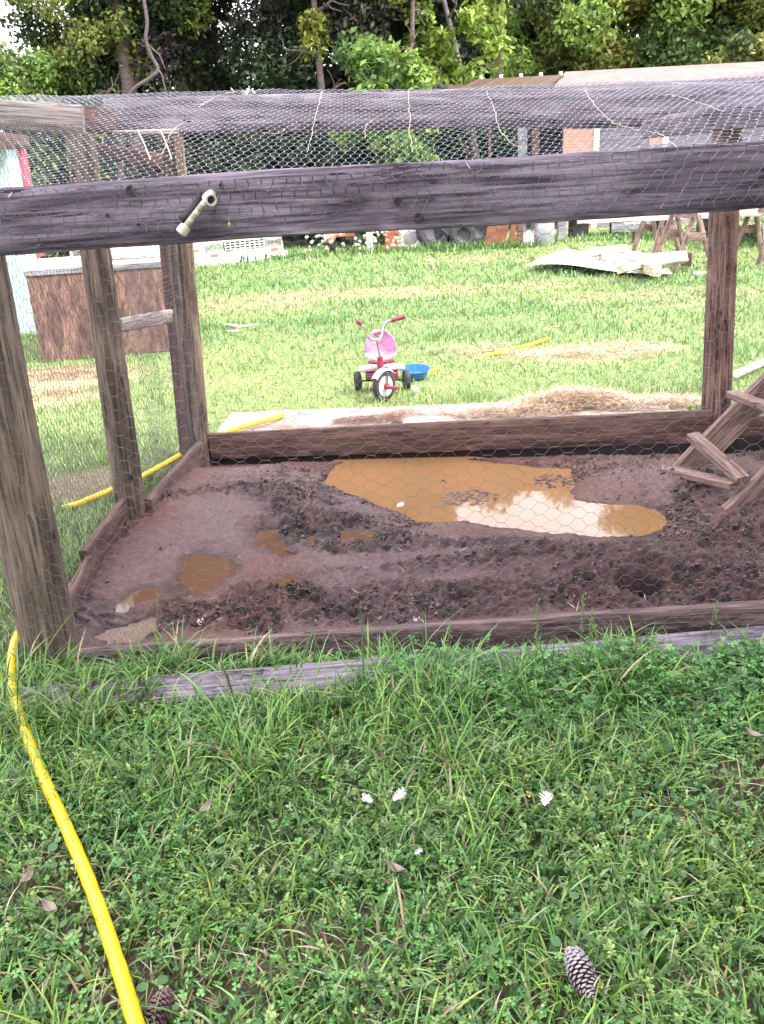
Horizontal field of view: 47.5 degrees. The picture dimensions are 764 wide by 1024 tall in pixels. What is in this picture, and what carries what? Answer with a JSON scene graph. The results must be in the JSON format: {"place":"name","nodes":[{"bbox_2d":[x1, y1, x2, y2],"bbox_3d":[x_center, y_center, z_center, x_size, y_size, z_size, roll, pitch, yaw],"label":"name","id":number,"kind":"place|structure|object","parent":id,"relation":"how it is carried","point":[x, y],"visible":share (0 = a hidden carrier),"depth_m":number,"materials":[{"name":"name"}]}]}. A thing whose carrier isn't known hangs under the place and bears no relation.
{"place":"outdoors","nodes":[
{"label":"outdoors","id":0,"kind":"place"},
{"bbox_2d":[111,244,199,259],"bbox_3d":[-2.635,-2.846,9.489,1.300,0.220,0.800,-3,21,0],"label":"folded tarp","id":1,"kind":"object","parent":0,"point":[143,249],"visible":0.06,"depth_m":9.15,"materials":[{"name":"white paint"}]},
{"bbox_2d":[0,0,638,170],"label":"sky","id":2,"kind":"structure","parent":0,"point":[2,32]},
{"bbox_2d":[0,604,763,1023],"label":"grass","id":3,"kind":"structure","parent":0,"point":[234,744],"depth_m":2.29,"materials":[{"name":"plant"}]},
{"bbox_2d":[0,220,763,1023],"bbox_3d":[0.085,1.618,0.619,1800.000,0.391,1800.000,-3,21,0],"label":"ground","id":4,"kind":"structure","parent":0,"point":[352,400],"depth_m":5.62,"materials":[{"name":"plant"}]},
{"bbox_2d":[0,133,44,333],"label":"garden shed","id":5,"kind":"structure","parent":4,"relation":"on","point":[21,276],"depth_m":10.47,"materials":[{"name":"white paint"}]},
{"bbox_2d":[0,256,78,666],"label":"fence post","id":6,"kind":"object","parent":4,"relation":"on","point":[36,477],"visible":0.81,"depth_m":2.97,"materials":[{"name":"wood"}]},
{"bbox_2d":[0,141,763,255],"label":"top beam","id":7,"kind":"structure","parent":6,"relation":"attached to","point":[414,213],"depth_m":2.55,"materials":[{"name":"grey wood"}]},
{"bbox_2d":[176,189,216,236],"bbox_3d":[-0.533,-0.875,2.536,0.129,0.128,0.141,-3,21,0],"label":"pipe fitting","id":8,"kind":"object","parent":7,"relation":"attached to","point":[189,215],"visible":0.99,"depth_m":2.50,"materials":[{"name":"white plastic"}]},
{"bbox_2d":[0,184,763,668],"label":"chicken wire","id":9,"kind":"object","parent":7,"relation":"attached to","point":[382,422],"visible":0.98,"depth_m":2.76,"materials":[{"name":"grey"}]},
{"bbox_2d":[0,72,763,238],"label":"chicken wire","id":10,"kind":"object","parent":7,"relation":"attached to","point":[751,93],"visible":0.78,"depth_m":3.60,"materials":[{"name":"grey"}]},
{"bbox_2d":[0,36,101,258],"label":"broadleaf tree","id":11,"kind":"object","parent":4,"relation":"on","point":[39,75],"visible":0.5,"depth_m":21.59,"materials":[{"name":"green plant"}]},
{"bbox_2d":[2,96,138,257],"bbox_3d":[-8.178,-8.629,22.776,3.680,4.203,3.009,-11,22,-21],"label":"shrub","id":12,"kind":"object","parent":4,"relation":"on","point":[51,165],"visible":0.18,"depth_m":21.91,"materials":[{"name":"green plant"}]},
{"bbox_2d":[27,363,140,397],"bbox_3d":[-2.958,-1.208,7.836,1.506,0.094,1.300,-3,21,0],"label":"pine straw","id":13,"kind":"object","parent":4,"relation":"on","point":[51,369],"visible":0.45,"depth_m":8.08,"materials":[{"name":"brown plant"}]},
{"bbox_2d":[0,0,170,168],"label":"broadleaf tree","id":14,"kind":"object","parent":4,"relation":"on","point":[85,51],"visible":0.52,"depth_m":22.30,"materials":[{"name":"green plant"}]},
{"bbox_2d":[22,256,168,362],"bbox_3d":[-2.955,-2.327,9.621,1.613,0.926,1.562,-8,21,-13],"label":"plywood crate","id":15,"kind":"object","parent":4,"relation":"on","point":[75,322],"visible":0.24,"depth_m":8.87,"materials":[{"name":"brown wood"}]},
{"bbox_2d":[64,133,145,521],"bbox_3d":[-1.322,-0.756,4.223,0.157,1.987,0.156,-2,20,0],"label":"fence post","id":16,"kind":"object","parent":4,"relation":"on","point":[103,337],"visible":0.62,"depth_m":4.17,"materials":[{"name":"wood"}]},
{"bbox_2d":[0,100,85,133],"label":"side rail","id":17,"kind":"object","parent":16,"relation":"attached to","point":[47,113],"visible":0.87,"depth_m":3.87,"materials":[{"name":"wood"}]},
{"bbox_2d":[84,106,117,132],"bbox_3d":[-1.407,-1.939,4.290,0.042,0.130,0.753,-7,24,-3],"label":"side rail","id":18,"kind":"object","parent":17,"relation":"attached to","point":[88,110],"visible":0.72,"depth_m":4.25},
{"bbox_2d":[0,117,169,570],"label":"chicken wire","id":19,"kind":"object","parent":16,"relation":"attached to","point":[78,350],"visible":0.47,"depth_m":3.94,"materials":[{"name":"grey"}]},
{"bbox_2d":[79,498,130,563],"bbox_3d":[-1.301,0.133,4.146,0.037,0.207,0.700,-3,21,1],"label":"base board","id":20,"kind":"object","parent":16,"relation":"attached to","point":[110,538],"visible":0.56,"depth_m":4.10,"materials":[{"name":"wood"}]},
{"bbox_2d":[96,143,163,168],"bbox_3d":[-1.248,-1.757,4.282,0.048,0.076,0.715,6,19,9],"label":"brace rail","id":21,"kind":"object","parent":16,"relation":"attached to","point":[144,162],"visible":0.67,"depth_m":4.30,"materials":[{"name":"wood"}]},
{"bbox_2d":[120,309,172,331],"bbox_3d":[-1.244,-1.009,4.584,0.037,0.078,0.642,6,18,8],"label":"cross rail","id":22,"kind":"object","parent":16,"relation":"attached to","point":[126,322],"visible":0.72,"depth_m":4.54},
{"bbox_2d":[145,442,204,511],"bbox_3d":[-1.168,-0.172,4.964,0.043,0.188,1.004,-1,22,5],"label":"base board","id":23,"kind":"object","parent":16,"relation":"attached to","point":[155,493],"visible":0.54,"depth_m":4.92,"materials":[{"name":"timber"}]},
{"bbox_2d":[72,0,167,178],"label":"broadleaf tree","id":24,"kind":"object","parent":4,"relation":"on","point":[119,20],"visible":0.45,"depth_m":22.24,"materials":[{"name":"green plant"}]},
{"bbox_2d":[118,0,167,179],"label":"bare vine stem","id":25,"kind":"object","parent":4,"relation":"on","point":[144,81],"visible":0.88,"depth_m":20.14,"materials":[{"name":"brown plant"}]},
{"bbox_2d":[142,987,173,1023],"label":"pine cone","id":26,"kind":"object","parent":4,"relation":"on","point":[165,998],"visible":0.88,"depth_m":1.74,"materials":[{"name":"plant"}]},
{"bbox_2d":[105,0,242,174],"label":"evergreen tree","id":27,"kind":"object","parent":4,"relation":"on","point":[182,16],"visible":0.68,"depth_m":22.70,"materials":[{"name":"green plant"}]},
{"bbox_2d":[157,130,210,465],"bbox_3d":[-1.160,-1.148,5.154,0.273,2.046,0.156,11,25,33],"label":"fence post","id":28,"kind":"object","parent":4,"relation":"on","point":[186,254],"visible":0.45,"depth_m":5.11,"materials":[{"name":"wood"}]},
{"bbox_2d":[108,129,178,135],"bbox_3d":[-1.259,-2.003,4.589,0.356,0.030,0.092,-5,22,-8],"label":"plate board","id":29,"kind":"object","parent":28,"relation":"on","point":[154,132],"visible":0.73,"depth_m":4.55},
{"bbox_2d":[103,133,202,486],"bbox_3d":[-1.176,-1.060,4.619,0.002,1.738,0.845,-1,21,6],"label":"door netting","id":30,"kind":"object","parent":28,"relation":"attached to","point":[164,344],"depth_m":4.62,"materials":[{"name":"grey metal"}]},
{"bbox_2d":[103,84,763,133],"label":"top beam","id":31,"kind":"structure","parent":28,"relation":"attached to","point":[375,124],"depth_m":4.61,"materials":[{"name":"wood"}]},
{"bbox_2d":[641,94,763,138],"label":"rafter","id":32,"kind":"object","parent":31,"relation":"attached to","point":[721,122],"visible":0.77,"depth_m":3.72,"materials":[{"name":"wood"}]},
{"bbox_2d":[133,132,318,178],"bbox_3d":[-4.080,-8.651,22.737,4.489,3.880,3.862,-14,24,-27],"label":"shrub","id":33,"kind":"object","parent":4,"relation":"on","point":[213,159],"visible":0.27,"depth_m":21.87,"materials":[{"name":"green plant"}]},
{"bbox_2d":[193,236,287,266],"bbox_3d":[-4.630,-6.712,21.088,2.520,1.750,5.188,-19,26,-36],"label":"pickup truck","id":34,"kind":"object","parent":4,"relation":"on","point":[215,253],"visible":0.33,"depth_m":19.25,"materials":[{"name":"white paint"}]},
{"bbox_2d":[6,337,548,1023],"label":"garden hose","id":35,"kind":"object","parent":4,"relation":"on","point":[120,971],"visible":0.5,"depth_m":2.15,"materials":[{"name":"rubber"}]},
{"bbox_2d":[127,0,457,240],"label":"evergreen tree","id":36,"kind":"object","parent":4,"relation":"on","point":[266,65],"visible":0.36,"depth_m":22.51,"materials":[{"name":"green plant"}]},
{"bbox_2d":[281,0,353,244],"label":"leafy tree","id":37,"kind":"object","parent":4,"relation":"on","point":[315,21],"visible":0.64,"depth_m":21.65,"materials":[{"name":"green plant"}]},
{"bbox_2d":[269,131,389,244],"bbox_3d":[-1.392,-8.827,23.178,3.741,3.573,3.322,-3,21,0],"label":"shrub","id":38,"kind":"object","parent":4,"relation":"on","point":[306,160],"visible":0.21,"depth_m":22.05,"materials":[{"name":"green plant"}]},
{"bbox_2d":[323,233,358,252],"bbox_3d":[-0.923,-6.628,20.288,0.860,1.137,1.543,-3,21,0],"label":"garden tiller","id":39,"kind":"object","parent":4,"relation":"on","point":[332,247],"visible":0.27,"depth_m":19.86,"materials":[{"name":"orange paint"}]},
{"bbox_2d":[39,5,668,173],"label":"woodland","id":40,"kind":"object","parent":4,"relation":"on","point":[224,24],"depth_m":46.66,"materials":[{"name":"green plant"}]},
{"bbox_2d":[305,230,403,251],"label":"seed heads","id":41,"kind":"object","parent":4,"relation":"on","point":[368,236],"visible":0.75,"depth_m":19.23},
{"bbox_2d":[0,653,763,1023],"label":"weeds","id":42,"kind":"object","parent":4,"relation":"on","point":[332,841],"visible":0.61,"depth_m":2.11,"materials":[{"name":"green plant"}]},
{"bbox_2d":[0,622,763,1023],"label":"clover","id":43,"kind":"object","parent":4,"relation":"on","point":[674,658],"visible":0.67,"depth_m":2.36,"materials":[{"name":"green plant"}]},
{"bbox_2d":[0,626,763,716],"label":"loose plank","id":44,"kind":"object","parent":4,"relation":"on","point":[321,679],"visible":0.41,"depth_m":2.91,"materials":[{"name":"wood"}]},
{"bbox_2d":[0,683,763,1023],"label":"round leaf weeds","id":45,"kind":"object","parent":4,"relation":"on","point":[494,945],"visible":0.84,"depth_m":2.15,"materials":[{"name":"green plant"}]},
{"bbox_2d":[0,662,763,1023],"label":"dead grass bits","id":46,"kind":"object","parent":4,"relation":"on","point":[336,906],"visible":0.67,"depth_m":1.93,"materials":[{"name":"plant"}]},
{"bbox_2d":[354,315,410,400],"bbox_3d":[-0.008,-1.212,6.712,0.456,0.633,0.580,-3,21,0],"label":"tricycle","id":47,"kind":"object","parent":4,"relation":"on","point":[381,363],"visible":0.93,"depth_m":6.81,"materials":[{"name":"plastic"}]},
{"bbox_2d":[327,27,441,245],"bbox_3d":[0.127,-9.263,21.674,2.619,5.170,2.998,15,28,40],"label":"shrub","id":48,"kind":"object","parent":4,"relation":"on","point":[371,64],"visible":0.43,"depth_m":20.91,"materials":[{"name":"green plant"}]},
{"bbox_2d":[303,0,473,163],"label":"evergreen tree","id":49,"kind":"object","parent":4,"relation":"on","point":[395,24],"visible":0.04,"depth_m":24.80,"materials":[{"name":"green plant"}]},
{"bbox_2d":[20,600,763,663],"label":"base board","id":50,"kind":"object","parent":4,"relation":"on","point":[611,617],"visible":0.42,"depth_m":3.08,"materials":[{"name":"wood"}]},
{"bbox_2d":[385,230,399,249],"bbox_3d":[0.238,-6.402,20.294,0.346,0.603,0.330,-3,21,0],"label":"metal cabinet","id":51,"kind":"object","parent":4,"relation":"on","point":[394,233],"visible":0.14,"depth_m":20.16,"materials":[{"name":"metal"}]},
{"bbox_2d":[378,0,433,58],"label":"leafy tree","id":52,"kind":"object","parent":4,"relation":"on","point":[413,10],"visible":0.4,"depth_m":22.18,"materials":[{"name":"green plant"}]},
{"bbox_2d":[400,230,420,247],"bbox_3d":[0.663,-6.563,20.627,0.480,0.624,0.650,-3,21,0],"label":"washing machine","id":53,"kind":"object","parent":4,"relation":"on","point":[413,236],"visible":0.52,"depth_m":20.34,"materials":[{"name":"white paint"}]},
{"bbox_2d":[60,449,763,657],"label":"mud","id":54,"kind":"structure","parent":4,"relation":"on","point":[668,552],"depth_m":3.77,"materials":[{"name":"soil"}]},
{"bbox_2d":[68,547,100,608],"bbox_3d":[-1.260,0.362,3.592,0.037,0.177,0.661,-4,22,-2],"label":"base board","id":55,"kind":"object","parent":54,"relation":"on","point":[90,561],"visible":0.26,"depth_m":3.67,"materials":[{"name":"wood"}]},
{"bbox_2d":[93,616,157,644],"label":"puddle","id":56,"kind":"object","parent":54,"relation":"on","point":[118,635],"visible":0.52,"depth_m":3.37,"materials":[{"name":"liquid"}]},
{"bbox_2d":[116,587,163,612],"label":"puddle","id":57,"kind":"object","parent":54,"relation":"on","point":[133,599],"visible":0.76,"depth_m":3.65,"materials":[{"name":"brown liquid"}]},
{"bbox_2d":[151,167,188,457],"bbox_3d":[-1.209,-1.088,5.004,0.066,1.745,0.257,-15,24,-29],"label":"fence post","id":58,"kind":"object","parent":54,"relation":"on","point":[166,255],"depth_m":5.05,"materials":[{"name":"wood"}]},
{"bbox_2d":[177,553,241,596],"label":"puddle","id":59,"kind":"object","parent":54,"relation":"on","point":[214,568],"visible":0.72,"depth_m":3.87,"materials":[{"name":"brown liquid"}]},
{"bbox_2d":[252,529,310,556],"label":"puddle","id":60,"kind":"object","parent":54,"relation":"on","point":[271,538],"visible":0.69,"depth_m":4.17,"materials":[{"name":"brown liquid"}]},
{"bbox_2d":[265,574,299,586],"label":"puddle","id":61,"kind":"object","parent":54,"relation":"on","point":[283,580],"visible":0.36,"depth_m":3.75,"materials":[{"name":"brown liquid"}]},
{"bbox_2d":[337,530,374,542],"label":"puddle","id":62,"kind":"object","parent":54,"relation":"on","point":[350,534],"visible":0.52,"depth_m":4.20,"materials":[{"name":"brown liquid"}]},
{"bbox_2d":[324,456,666,536],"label":"puddle","id":63,"kind":"object","parent":54,"relation":"on","point":[371,472],"visible":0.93,"depth_m":4.68,"materials":[{"name":"liquid"}]},
{"bbox_2d":[664,372,763,509],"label":"wooden ladder","id":64,"kind":"object","parent":54,"relation":"on","point":[727,428],"visible":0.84,"depth_m":4.52,"materials":[{"name":"wood"}]},
{"bbox_2d":[401,364,429,379],"bbox_3d":[0.277,-1.174,7.301,0.261,0.064,0.261,-3,28,0],"label":"plastic basin","id":65,"kind":"object","parent":4,"relation":"on","point":[421,368],"visible":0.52,"depth_m":7.37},
{"bbox_2d":[75,657,761,1023],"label":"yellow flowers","id":66,"kind":"object","parent":4,"relation":"on","point":[527,793],"visible":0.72,"depth_m":2.27,"materials":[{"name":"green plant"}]},
{"bbox_2d":[393,64,472,160],"bbox_3d":[1.244,-9.541,23.230,2.776,4.482,2.729,5,22,19],"label":"shrub","id":67,"kind":"object","parent":4,"relation":"on","point":[449,134],"visible":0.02,"depth_m":22.18,"materials":[{"name":"green plant"}]},
{"bbox_2d":[416,228,450,247],"bbox_3d":[1.206,-6.575,20.317,0.838,0.837,0.275,-7,21,-10],"label":"old tyre","id":68,"kind":"object","parent":4,"relation":"on","point":[428,234],"visible":0.35,"depth_m":20.30,"materials":[{"name":"rubber"}]},
{"bbox_2d":[385,8,504,78],"bbox_3d":[2.593,-17.777,36.022,6.591,10.599,6.315,-3,21,0],"label":"woodland tree","id":69,"kind":"object","parent":4,"relation":"on","point":[468,52],"visible":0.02,"depth_m":34.01,"materials":[{"name":"green plant"}]},
{"bbox_2d":[217,396,686,431],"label":"concrete slab","id":70,"kind":"structure","parent":4,"relation":"on","point":[326,421],"depth_m":6.09,"materials":[{"name":"concrete"}]},
{"bbox_2d":[332,408,423,422],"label":"pine needles","id":71,"kind":"object","parent":70,"relation":"on","point":[373,415],"visible":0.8,"depth_m":6.02,"materials":[{"name":"brown plant"}]},
{"bbox_2d":[448,383,701,418],"bbox_3d":[1.373,-0.825,6.082,1.894,0.146,0.678,-3,21,0],"label":"straw pile","id":72,"kind":"object","parent":70,"relation":"on","point":[588,394],"visible":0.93,"depth_m":6.04,"materials":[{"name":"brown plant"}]},
{"bbox_2d":[401,0,513,159],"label":"slender tree","id":73,"kind":"object","parent":4,"relation":"on","point":[446,61],"visible":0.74,"depth_m":23.79,"materials":[{"name":"green plant"}]},
{"bbox_2d":[449,227,474,246],"bbox_3d":[1.865,-6.429,20.172,0.599,0.598,0.259,-7,21,-10],"label":"old tyre","id":74,"kind":"object","parent":4,"relation":"on","point":[456,232],"visible":0.67,"depth_m":20.13,"materials":[{"name":"rubber"}]},
{"bbox_2d":[432,619,497,711],"bbox_3d":[0.255,0.483,2.645,0.179,0.348,0.203,-6,21,-8],"label":"grass stalk","id":75,"kind":"object","parent":4,"relation":"on","point":[445,684],"depth_m":2.65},
{"bbox_2d":[435,66,530,160],"bbox_3d":[2.810,-10.870,26.566,3.491,5.056,2.996,-3,21,0],"label":"shrub","id":76,"kind":"object","parent":4,"relation":"on","point":[506,152],"visible":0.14,"depth_m":25.71,"materials":[{"name":"green plant"}]},
{"bbox_2d":[210,434,763,464],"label":"sill board","id":77,"kind":"object","parent":4,"relation":"on","point":[739,444],"visible":0.27,"depth_m":5.29,"materials":[{"name":"brown wood"}]},
{"bbox_2d":[208,409,711,459],"bbox_3d":[0.438,-0.460,5.304,3.040,0.205,0.044,-2,21,5],"label":"base board","id":78,"kind":"object","parent":77,"relation":"on","point":[514,435],"visible":0.93,"depth_m":5.28,"materials":[{"name":"stained wood"}]},
{"bbox_2d":[740,415,763,434],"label":"base board","id":79,"kind":"object","parent":77,"relation":"on","point":[757,425],"visible":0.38,"depth_m":5.14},
{"bbox_2d":[485,225,501,245],"bbox_3d":[2.634,-6.708,20.252,0.328,1.000,0.030,9,14,-4],"label":"scrap sheet","id":80,"kind":"object","parent":4,"relation":"on","point":[495,235],"visible":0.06,"depth_m":20.29,"materials":[{"name":"metal"}]},
{"bbox_2d":[505,605,539,712],"bbox_3d":[0.420,0.459,2.614,0.107,0.398,0.149,-14,23,-26],"label":"grass stalk","id":81,"kind":"object","parent":4,"relation":"on","point":[531,704],"depth_m":2.62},
{"bbox_2d":[300,61,763,230],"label":"long shed","id":82,"kind":"structure","parent":4,"relation":"on","point":[698,72],"depth_m":24.04,"materials":[{"name":"grey"}]},
{"bbox_2d":[497,1,587,74],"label":"woodland tree","id":83,"kind":"object","parent":4,"relation":"on","point":[567,68],"visible":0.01,"depth_m":34.84,"materials":[{"name":"green plant"}]},
{"bbox_2d":[532,222,554,245],"bbox_3d":[3.690,-6.341,19.707,0.439,0.570,0.439,15,27,38],"label":"metal can","id":84,"kind":"object","parent":4,"relation":"on","point":[545,231],"visible":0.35,"depth_m":19.55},
{"bbox_2d":[557,592,596,681],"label":"grass stalk","id":85,"kind":"object","parent":4,"relation":"on","point":[578,668],"depth_m":2.74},
{"bbox_2d":[568,221,588,236],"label":"bearer block","id":86,"kind":"structure","parent":4,"relation":"on","point":[581,228],"depth_m":21.19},
{"bbox_2d":[564,945,597,1001],"bbox_3d":[0.407,0.941,1.774,0.060,0.059,0.123,-3,21,0],"label":"pine cone","id":87,"kind":"object","parent":4,"relation":"on","point":[580,967],"visible":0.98,"depth_m":1.76,"materials":[{"name":"plant"}]},
{"bbox_2d":[430,337,736,389],"bbox_3d":[2.017,-1.434,7.725,3.307,0.107,1.440,16,28,40],"label":"straw patch","id":88,"kind":"object","parent":4,"relation":"on","point":[582,346],"visible":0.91,"depth_m":7.97,"materials":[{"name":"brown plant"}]},
{"bbox_2d":[474,0,750,88],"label":"broadleaf tree","id":89,"kind":"object","parent":4,"relation":"on","point":[591,32],"visible":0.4,"depth_m":29.08,"materials":[{"name":"green plant"}]},
{"bbox_2d":[611,221,650,232],"bbox_3d":[5.389,-6.122,18.645,0.925,0.203,0.044,-4,21,0],"label":"grey board","id":90,"kind":"object","parent":4,"relation":"on","point":[617,228],"visible":0.59,"depth_m":18.62,"materials":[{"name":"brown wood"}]},
{"bbox_2d":[631,220,679,252],"bbox_3d":[4.884,-4.948,15.445,0.624,0.917,0.903,-6,21,-7],"label":"sawhorse","id":91,"kind":"object","parent":4,"relation":"on","point":[649,227],"visible":0.41,"depth_m":15.68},
{"bbox_2d":[655,213,707,270],"bbox_3d":[4.871,-4.392,14.051,0.691,0.881,0.903,-6,21,-7],"label":"sawhorse","id":92,"kind":"object","parent":4,"relation":"on","point":[686,237],"visible":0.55,"depth_m":13.72,"materials":[{"name":"wood"}]},
{"bbox_2d":[647,0,763,62],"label":"broadleaf tree","id":93,"kind":"object","parent":4,"relation":"on","point":[725,48],"visible":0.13,"depth_m":29.12,"materials":[{"name":"green plant"}]},
{"bbox_2d":[701,129,742,452],"bbox_3d":[1.940,-1.172,4.984,0.171,1.904,0.175,-5,20,1],"label":"fence post","id":94,"kind":"object","parent":4,"relation":"on","point":[719,357],"visible":0.59,"depth_m":4.92,"materials":[{"name":"wood"}]},
{"bbox_2d":[184,71,763,431],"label":"chicken wire","id":95,"kind":"object","parent":94,"relation":"attached to","point":[476,299],"visible":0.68,"depth_m":5.03,"materials":[{"name":"grey"}]},
{"bbox_2d":[696,216,763,239],"bbox_3d":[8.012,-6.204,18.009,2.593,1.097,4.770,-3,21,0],"label":"sawhorse","id":96,"kind":"object","parent":4,"relation":"on","point":[705,221],"visible":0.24,"depth_m":16.62,"materials":[{"name":"brown wood"}]},
{"bbox_2d":[701,25,763,83],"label":"shrub","id":97,"kind":"object","parent":4,"relation":"on","point":[742,44],"visible":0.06,"depth_m":26.16,"materials":[{"name":"green plant"}]},
{"bbox_2d":[733,0,763,48],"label":"broadleaf tree","id":98,"kind":"object","parent":4,"relation":"on","point":[752,18],"visible":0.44,"depth_m":28.78,"materials":[{"name":"green plant"}]},
{"bbox_2d":[733,358,763,377],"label":"white pipe","id":99,"kind":"object","parent":4,"relation":"on","point":[746,368],"visible":0.9,"depth_m":6.79,"materials":[{"name":"paint"}]},
{"bbox_2d":[738,208,763,266],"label":"sawhorse","id":100,"kind":"object","parent":4,"relation":"on","point":[750,229],"visible":0.66,"depth_m":14.35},
{"bbox_2d":[577,208,763,222],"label":"white beam","id":101,"kind":"structure","parent":100,"relation":"on","point":[754,212],"depth_m":14.84,"materials":[{"name":"paint"}]},
{"bbox_2d":[20,222,763,339],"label":"lawn grass","id":102,"kind":"structure","parent":0,"point":[532,276],"depth_m":13.55,"materials":[{"name":"plant"}]},
{"bbox_2d":[525,249,671,273],"bbox_3d":[3.515,-4.287,14.786,2.125,0.109,4.288,1,21,9],"label":"metal sheet","id":103,"kind":"object","parent":102,"relation":"on","point":[582,259],"visible":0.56,"depth_m":14.60,"materials":[{"name":"metal"}]},
{"bbox_2d":[585,244,628,257],"bbox_3d":[3.884,-4.505,14.997,0.920,0.124,0.125,-15,1,-29],"label":"bare plank","id":104,"kind":"object","parent":103,"relation":"on","point":[597,252],"visible":0.7,"depth_m":14.91,"materials":[{"name":"brown wood"}]},
{"bbox_2d":[591,247,661,276],"bbox_3d":[3.829,-4.016,13.851,0.125,0.176,3.417,-3,21,-1],"label":"bare plank","id":105,"kind":"object","parent":103,"relation":"on","point":[615,258],"visible":0.73,"depth_m":13.38,"materials":[{"name":"brown wood"}]},
{"bbox_2d":[616,259,652,273],"bbox_3d":[3.966,-3.701,12.950,0.124,0.107,1.722,-9,11,46],"label":"bare plank","id":106,"kind":"object","parent":103,"relation":"on","point":[629,267],"visible":0.43,"depth_m":12.45,"materials":[{"name":"brown wood"}]},
{"bbox_2d":[643,251,688,264],"bbox_3d":[4.271,-3.814,13.084,0.707,0.164,0.124,-10,-3,-18],"label":"bare plank","id":107,"kind":"object","parent":103,"relation":"on","point":[676,257],"visible":0.75,"depth_m":13.04,"materials":[{"name":"brown wood"}]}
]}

